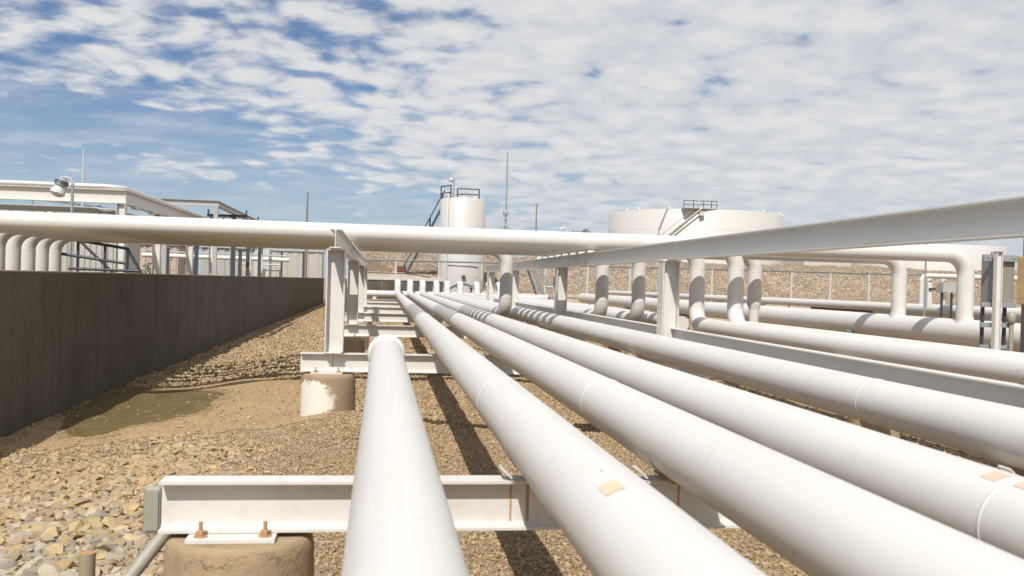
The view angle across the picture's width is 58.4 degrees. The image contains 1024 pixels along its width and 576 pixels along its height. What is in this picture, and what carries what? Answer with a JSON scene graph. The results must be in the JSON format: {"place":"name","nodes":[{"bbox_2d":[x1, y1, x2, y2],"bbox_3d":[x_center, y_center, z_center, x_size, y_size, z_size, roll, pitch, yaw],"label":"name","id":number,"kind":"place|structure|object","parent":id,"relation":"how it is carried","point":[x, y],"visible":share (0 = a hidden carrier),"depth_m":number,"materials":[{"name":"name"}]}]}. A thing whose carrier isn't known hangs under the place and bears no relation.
{"place":"outdoors","nodes":[
{"label":"outdoors","id":0,"kind":"place"},
{"bbox_2d":[61,242,139,272],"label":"corrugated shed","id":1,"kind":"structure","parent":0,"point":[98,250],"depth_m":42.64,"materials":[{"name":"grey paint"}]},
{"bbox_2d":[140,244,200,274],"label":"salmon shed","id":2,"kind":"structure","parent":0,"point":[178,265],"depth_m":55.60,"materials":[{"name":"pink paint"}]},
{"bbox_2d":[0,278,1007,575],"bbox_3d":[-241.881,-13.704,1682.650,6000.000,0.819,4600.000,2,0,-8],"label":"ground","id":3,"kind":"structure","parent":0,"point":[60,510],"depth_m":10.11,"materials":[{"name":"beige gravel"}]},
{"bbox_2d":[50,176,73,271],"bbox_3d":[-11.177,-0.583,22.578,0.381,4.385,0.508,2,0,34],"label":"floodlight","id":4,"kind":"object","parent":3,"relation":"on","point":[58,189],"visible":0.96,"depth_m":22.52,"materials":[{"name":"metal"}]},
{"bbox_2d":[81,149,84,213],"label":"white mast","id":5,"kind":"object","parent":3,"relation":"on","point":[82,204],"visible":0.21,"depth_m":56.69,"materials":[{"name":"metal"}]},
{"bbox_2d":[78,550,95,575],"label":"pipe stub","id":6,"kind":"object","parent":3,"relation":"on","point":[87,562],"visible":1,"depth_m":4.72,"materials":[{"name":"metal"}]},
{"bbox_2d":[61,242,142,272],"bbox_3d":[-9.745,0.142,21.838,2.015,3.025,0.870,2,0,-8],"label":"stair rail","id":7,"kind":"object","parent":3,"relation":"on","point":[102,261],"visible":0.47,"depth_m":21.44,"materials":[{"name":"metal"}]},
{"bbox_2d":[0,185,262,275],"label":"pipe rack","id":8,"kind":"object","parent":3,"relation":"on","point":[122,200],"visible":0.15,"depth_m":23.78,"materials":[{"name":"white metal"}]},
{"bbox_2d":[0,180,208,217],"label":"corner pipe","id":9,"kind":"object","parent":8,"relation":"on","point":[52,184],"visible":0.81,"depth_m":23.59,"materials":[{"name":"white metal"}]},
{"bbox_2d":[0,203,256,249],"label":"corner pipe","id":10,"kind":"object","parent":8,"relation":"on","point":[51,208],"visible":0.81,"depth_m":23.98,"materials":[{"name":"white metal"}]},
{"bbox_2d":[42,384,241,439],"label":"wet mud","id":11,"kind":"structure","parent":3,"relation":"on","point":[173,402],"depth_m":15.79,"materials":[{"name":"brown soil"}]},
{"bbox_2d":[122,486,169,575],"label":"conduit body","id":12,"kind":"object","parent":3,"relation":"on","point":[142,561],"visible":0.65,"depth_m":4.47,"materials":[{"name":"grey metal"}]},
{"bbox_2d":[140,250,173,273],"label":"shrub","id":13,"kind":"object","parent":3,"relation":"on","point":[148,267],"visible":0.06,"depth_m":52.97,"materials":[{"name":"green plant"}]},
{"bbox_2d":[0,270,323,436],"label":"concrete wall","id":14,"kind":"structure","parent":3,"relation":"on","point":[69,340],"depth_m":18.09,"materials":[{"name":"grey concrete"}]},
{"bbox_2d":[166,248,170,273],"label":"dark post","id":15,"kind":"object","parent":3,"relation":"on","point":[168,255],"visible":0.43,"depth_m":49.75,"materials":[{"name":"metal"}]},
{"bbox_2d":[0,377,338,449],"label":"dry mud","id":16,"kind":"structure","parent":3,"relation":"on","point":[162,427],"depth_m":13.66,"materials":[{"name":"brown soil"}]},
{"bbox_2d":[194,246,199,274],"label":"dark post","id":17,"kind":"object","parent":3,"relation":"on","point":[196,251],"visible":0.5,"depth_m":48.03,"materials":[{"name":"metal"}]},
{"bbox_2d":[158,198,260,275],"bbox_3d":[-11.380,-0.684,37.423,3.319,4.820,12.582,2,0,5],"label":"walkway frame","id":18,"kind":"object","parent":3,"relation":"on","point":[218,205],"visible":0.49,"depth_m":31.85,"materials":[{"name":"grey paint"}]},
{"bbox_2d":[142,250,288,261],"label":"yard pipe","id":19,"kind":"object","parent":3,"relation":"on","point":[268,259],"visible":0.42,"depth_m":54.82,"materials":[{"name":"white metal"}]},
{"bbox_2d":[200,246,271,276],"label":"grey container","id":20,"kind":"object","parent":3,"relation":"on","point":[223,267],"visible":0.23,"depth_m":57.96,"materials":[{"name":"metal"}]},
{"bbox_2d":[238,250,242,275],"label":"dark post","id":21,"kind":"object","parent":3,"relation":"on","point":[240,263],"visible":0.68,"depth_m":54.16,"materials":[{"name":"metal"}]},
{"bbox_2d":[264,264,280,276],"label":"gate rail","id":22,"kind":"object","parent":3,"relation":"on","point":[279,265],"visible":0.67,"depth_m":55.97,"materials":[{"name":"white metal"}]},
{"bbox_2d":[280,251,283,276],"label":"dark post","id":23,"kind":"object","parent":3,"relation":"on","point":[281,264],"visible":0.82,"depth_m":86.67,"materials":[{"name":"metal"}]},
{"bbox_2d":[270,249,325,277],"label":"pale container","id":24,"kind":"object","parent":3,"relation":"on","point":[292,267],"visible":0.54,"depth_m":89.91,"materials":[{"name":"white metal"}]},
{"bbox_2d":[302,252,304,276],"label":"dark post","id":25,"kind":"object","parent":3,"relation":"on","point":[303,260],"visible":0.61,"depth_m":85.98,"materials":[{"name":"metal"}]},
{"bbox_2d":[304,192,308,277],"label":"brown pole","id":26,"kind":"object","parent":3,"relation":"on","point":[305,268],"visible":0.59,"depth_m":68.41,"materials":[{"name":"brown wood"}]},
{"bbox_2d":[367,299,416,302],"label":"pipe sleeper","id":27,"kind":"object","parent":3,"relation":"on","point":[384,300],"depth_m":44.87,"materials":[{"name":"white metal"}]},
{"bbox_2d":[345,276,443,311],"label":"concrete wall","id":28,"kind":"structure","parent":3,"relation":"on","point":[381,283],"depth_m":55.76,"materials":[{"name":"white paint"}]},
{"bbox_2d":[363,307,432,324],"bbox_3d":[-1.412,1.549,32.709,8.590,1.580,0.711,2,0,-8],"label":"pipe sleeper","id":29,"kind":"object","parent":3,"relation":"on","point":[400,310],"depth_m":32.19,"materials":[{"name":"white metal"}]},
{"bbox_2d":[365,259,499,279],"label":"wall railing","id":30,"kind":"object","parent":3,"relation":"on","point":[481,278],"depth_m":56.26,"materials":[{"name":"grey metal"}]},
{"bbox_2d":[367,290,547,298],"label":"header","id":31,"kind":"object","parent":3,"relation":"on","point":[377,293],"visible":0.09,"depth_m":51.24,"materials":[{"name":"white paint"}]},
{"bbox_2d":[366,302,548,328],"bbox_3d":[-2.337,1.488,39.142,8.590,1.580,0.711,2,0,-8],"label":"pipe sleeper","id":32,"kind":"object","parent":3,"relation":"on","point":[376,304],"depth_m":38.64,"materials":[{"name":"white metal"}]},
{"bbox_2d":[344,312,626,353],"bbox_3d":[-0.573,1.603,26.868,8.590,1.580,0.711,2,0,-8],"label":"pipe sleeper","id":33,"kind":"object","parent":3,"relation":"on","point":[384,317],"visible":0.13,"depth_m":26.35,"materials":[{"name":"white metal"}]},
{"bbox_2d":[324,228,367,353],"bbox_3d":[-3.814,-0.052,22.497,0.250,1.586,22.380,2,0,-8],"label":"rack frame","id":34,"kind":"object","parent":33,"relation":"on","point":[341,250],"visible":1,"depth_m":11.88,"materials":[{"name":"white metal"}]},
{"bbox_2d":[49,240,541,317],"bbox_3d":[-7.133,0.279,36.486,11.625,3.350,29.580,2,0,-8],"label":"overhead pipe","id":35,"kind":"object","parent":34,"relation":"on","point":[504,307],"visible":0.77,"depth_m":22.56,"materials":[{"name":"white metal"}]},
{"bbox_2d":[35,239,608,315],"bbox_3d":[-6.317,0.304,36.199,13.160,3.350,30.380,2,0,-8],"label":"overhead pipe","id":36,"kind":"object","parent":34,"relation":"on","point":[601,281],"visible":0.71,"depth_m":22.08,"materials":[{"name":"white metal"}]},
{"bbox_2d":[21,237,645,321],"bbox_3d":[-5.919,0.317,35.852,13.850,3.350,31.180,2,0,-8],"label":"overhead pipe","id":37,"kind":"object","parent":34,"relation":"on","point":[30,244],"visible":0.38,"depth_m":21.38,"materials":[{"name":"white metal"}]},
{"bbox_2d":[5,235,761,321],"bbox_3d":[-2.364,0.503,19.972,16.370,3.350,0.330,2,0,-8],"label":"overhead pipe","id":38,"kind":"object","parent":34,"relation":"on","point":[16,242],"visible":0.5,"depth_m":19.98,"materials":[{"name":"white metal"}]},
{"bbox_2d":[0,233,906,314],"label":"overhead pipe","id":39,"kind":"object","parent":34,"relation":"on","point":[898,269],"visible":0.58,"depth_m":20.27,"materials":[{"name":"white metal"}]},
{"bbox_2d":[0,211,974,319],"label":"overhead pipe","id":40,"kind":"object","parent":34,"relation":"on","point":[959,260],"visible":0.98,"depth_m":16.68,"materials":[{"name":"white metal"}]},
{"bbox_2d":[0,231,1023,384],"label":"overhead pipe","id":41,"kind":"object","parent":34,"relation":"on","point":[1005,368],"visible":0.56,"depth_m":12.86,"materials":[{"name":"white metal"}]},
{"bbox_2d":[0,229,1023,356],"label":"overhead pipe","id":42,"kind":"object","parent":34,"relation":"on","point":[735,294],"visible":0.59,"depth_m":17.39,"materials":[{"name":"white metal"}]},
{"bbox_2d":[486,196,1023,337],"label":"rack frame","id":43,"kind":"object","parent":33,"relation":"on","point":[1002,218],"visible":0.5,"depth_m":8.65,"materials":[{"name":"white metal"}]},
{"bbox_2d":[503,152,508,228],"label":"tall mast","id":44,"kind":"object","parent":3,"relation":"on","point":[505,212],"visible":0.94,"depth_m":90.68,"materials":[{"name":"metal"}]},
{"bbox_2d":[342,324,709,379],"bbox_3d":[0.422,1.669,19.941,8.590,1.580,0.711,2,0,-8],"label":"pipe sleeper","id":45,"kind":"object","parent":3,"relation":"on","point":[354,341],"visible":0.16,"depth_m":19.38,"materials":[{"name":"white metal"}]},
{"bbox_2d":[494,282,689,328],"bbox_3d":[1.455,0.297,36.237,0.330,0.980,32.515,2,0,-8],"label":"run pipe","id":46,"kind":"object","parent":45,"relation":"on","point":[651,318],"visible":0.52,"depth_m":22.43,"materials":[{"name":"white metal"}]},
{"bbox_2d":[535,203,537,230],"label":"short mast","id":47,"kind":"object","parent":3,"relation":"on","point":[536,218],"visible":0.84,"depth_m":91.15,"materials":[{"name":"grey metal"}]},
{"bbox_2d":[527,269,553,298],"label":"stile stair","id":48,"kind":"object","parent":3,"relation":"on","point":[533,281],"visible":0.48,"depth_m":52.84,"materials":[{"name":"metal"}]},
{"bbox_2d":[547,277,554,287],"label":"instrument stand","id":49,"kind":"object","parent":3,"relation":"on","point":[553,286],"visible":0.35,"depth_m":52.81,"materials":[{"name":"white paint"}]},
{"bbox_2d":[158,474,1023,575],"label":"pipe sleeper","id":50,"kind":"object","parent":3,"relation":"on","point":[239,525],"visible":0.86,"depth_m":4.37,"materials":[{"name":"white metal"}]},
{"bbox_2d":[341,334,469,575],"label":"capped pipe","id":51,"kind":"object","parent":50,"relation":"on","point":[400,521],"visible":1,"depth_m":2.73,"materials":[{"name":"white metal"}]},
{"bbox_2d":[300,352,899,438],"bbox_3d":[1.492,1.738,12.499,8.590,1.580,0.711,2,0,-8],"label":"pipe sleeper","id":52,"kind":"object","parent":3,"relation":"on","point":[327,383],"visible":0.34,"depth_m":11.84,"materials":[{"name":"white metal"}]},
{"bbox_2d":[456,281,498,302],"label":"run pipe","id":53,"kind":"object","parent":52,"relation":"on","point":[459,287],"visible":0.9,"depth_m":49.46,"materials":[{"name":"white metal"}]},
{"bbox_2d":[394,279,766,575],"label":"run pipe","id":54,"kind":"object","parent":52,"relation":"on","point":[611,515],"visible":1,"depth_m":3.01,"materials":[{"name":"white metal"}]},
{"bbox_2d":[407,279,1023,575],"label":"run pipe","id":55,"kind":"object","parent":52,"relation":"on","point":[808,520],"visible":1,"depth_m":3.24,"materials":[{"name":"white metal"}]},
{"bbox_2d":[419,280,1023,558],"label":"run pipe","id":56,"kind":"object","parent":52,"relation":"on","point":[981,502],"visible":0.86,"depth_m":4.10,"materials":[{"name":"white metal"}]},
{"bbox_2d":[443,281,1023,475],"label":"run pipe","id":57,"kind":"object","parent":52,"relation":"on","point":[994,431],"visible":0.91,"depth_m":6.73,"materials":[{"name":"white metal"}]},
{"bbox_2d":[516,302,1023,407],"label":"beam","id":58,"kind":"structure","parent":52,"relation":"on","point":[1001,392],"depth_m":7.74,"materials":[{"name":"white metal"}]},
{"bbox_2d":[360,251,1020,320],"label":"gravel berm","id":59,"kind":"structure","parent":3,"relation":"on","point":[849,287],"depth_m":65.98,"materials":[{"name":"stone"}]},
{"bbox_2d":[368,271,437,277],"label":"sand path","id":60,"kind":"structure","parent":59,"relation":"on","point":[406,273],"depth_m":60.11,"materials":[{"name":"beige sand"}]},
{"bbox_2d":[366,261,390,271],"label":"timber stack","id":61,"kind":"object","parent":60,"relation":"on","point":[371,266],"visible":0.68,"depth_m":60.04,"materials":[{"name":"brown wood"}]},
{"bbox_2d":[397,266,405,271],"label":"red crate","id":62,"kind":"object","parent":60,"relation":"on","point":[401,269],"visible":0.59,"depth_m":60.07,"materials":[{"name":"paint"}]},
{"bbox_2d":[402,178,485,292],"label":"tank","id":63,"kind":"object","parent":59,"relation":"on","point":[460,212],"visible":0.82,"depth_m":57.75,"materials":[{"name":"white metal"}]},
{"bbox_2d":[608,191,783,264],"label":"tank","id":64,"kind":"object","parent":59,"relation":"on","point":[696,222],"visible":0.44,"depth_m":163.66,"materials":[{"name":"white metal"}]},
{"bbox_2d":[851,244,1006,270],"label":"white tank","id":65,"kind":"object","parent":59,"relation":"on","point":[974,253],"visible":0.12,"depth_m":168.07,"materials":[{"name":"metal"}]},
{"bbox_2d":[544,266,980,318],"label":"yard railing","id":66,"kind":"object","parent":3,"relation":"on","point":[791,283],"visible":0.28,"depth_m":59.49,"materials":[{"name":"grey metal"}]},
{"bbox_2d":[578,293,1020,351],"bbox_3d":[7.841,1.415,26.903,0.900,1.840,53.000,2,0,-8],"label":"header","id":67,"kind":"object","parent":3,"relation":"on","point":[964,332],"visible":0.66,"depth_m":21.72,"materials":[{"name":"white paint"}]},
{"bbox_2d":[608,290,1020,330],"bbox_3d":[9.367,1.340,30.153,0.420,2.045,53.000,2,0,-8],"label":"header","id":68,"kind":"object","parent":3,"relation":"on","point":[886,307],"visible":0.22,"depth_m":26.70,"materials":[{"name":"white paint"}]},
{"bbox_2d":[782,261,850,265],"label":"white building","id":69,"kind":"structure","parent":3,"relation":"on","point":[818,263],"depth_m":202.14,"materials":[{"name":"paint"}]},
{"bbox_2d":[811,307,873,312],"bbox_3d":[9.157,1.425,25.628,0.200,1.710,3.500,2,0,-8],"label":"pipe","id":70,"kind":"object","parent":3,"relation":"on","point":[850,310],"visible":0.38,"depth_m":25.42,"materials":[{"name":"metal"}]},
{"bbox_2d":[923,244,936,316],"bbox_3d":[9.849,0.520,21.654,0.292,3.400,0.145,2,0,-8],"label":"instrument post","id":71,"kind":"object","parent":3,"relation":"on","point":[928,288],"visible":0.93,"depth_m":21.62,"materials":[{"name":"metal"}]},
{"bbox_2d":[940,279,946,304],"bbox_3d":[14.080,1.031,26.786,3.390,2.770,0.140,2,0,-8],"label":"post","id":72,"kind":"object","parent":3,"relation":"on","point":[944,281],"visible":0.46,"depth_m":26.48,"materials":[{"name":"white metal"}]},
{"bbox_2d":[937,282,955,318],"bbox_3d":[10.296,1.053,21.721,0.380,2.360,0.250,2,0,-8],"label":"junction box","id":73,"kind":"object","parent":3,"relation":"on","point":[943,287],"visible":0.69,"depth_m":21.67,"materials":[{"name":"grey paint"}]},
{"bbox_2d":[874,311,1020,322],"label":"concrete curb","id":74,"kind":"structure","parent":3,"relation":"on","point":[938,316],"depth_m":23.97,"materials":[{"name":"beige concrete"}]},
{"bbox_2d":[918,273,1016,303],"bbox_3d":[13.364,1.013,26.178,3.780,2.770,0.140,2,0,-8],"label":"loop pipe","id":75,"kind":"object","parent":3,"relation":"on","point":[936,276],"visible":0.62,"depth_m":25.90,"materials":[{"name":"white metal"}]},
{"bbox_2d":[991,251,1002,349],"bbox_3d":[7.101,0.875,13.445,0.110,2.819,0.090,2,0,-8],"label":"strut post","id":76,"kind":"object","parent":3,"relation":"on","point":[997,301],"visible":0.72,"depth_m":13.44,"materials":[{"name":"white metal"}]},
{"bbox_2d":[979,252,1019,350],"bbox_3d":[7.203,0.871,13.682,0.600,2.830,0.420,2,0,-8],"label":"control cabinet","id":77,"kind":"object","parent":76,"relation":"attached to","point":[1009,261],"visible":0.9,"depth_m":13.64,"materials":[{"name":"metal"}]},
{"bbox_2d":[1017,257,1023,303],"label":"yellow brown panel","id":78,"kind":"object","parent":3,"relation":"on","point":[1020,287],"visible":1,"depth_m":13.53,"materials":[{"name":"metal"}]},
{"bbox_2d":[0,0,1023,277],"label":"sky","id":79,"kind":"structure","parent":0,"point":[804,111],"materials":[{"name":"blue"}]},
{"bbox_2d":[1020,238,1023,352],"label":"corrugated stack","id":80,"kind":"object","parent":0,"point":[1022,332],"visible":0.25,"depth_m":13.96,"materials":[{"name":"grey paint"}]}
]}

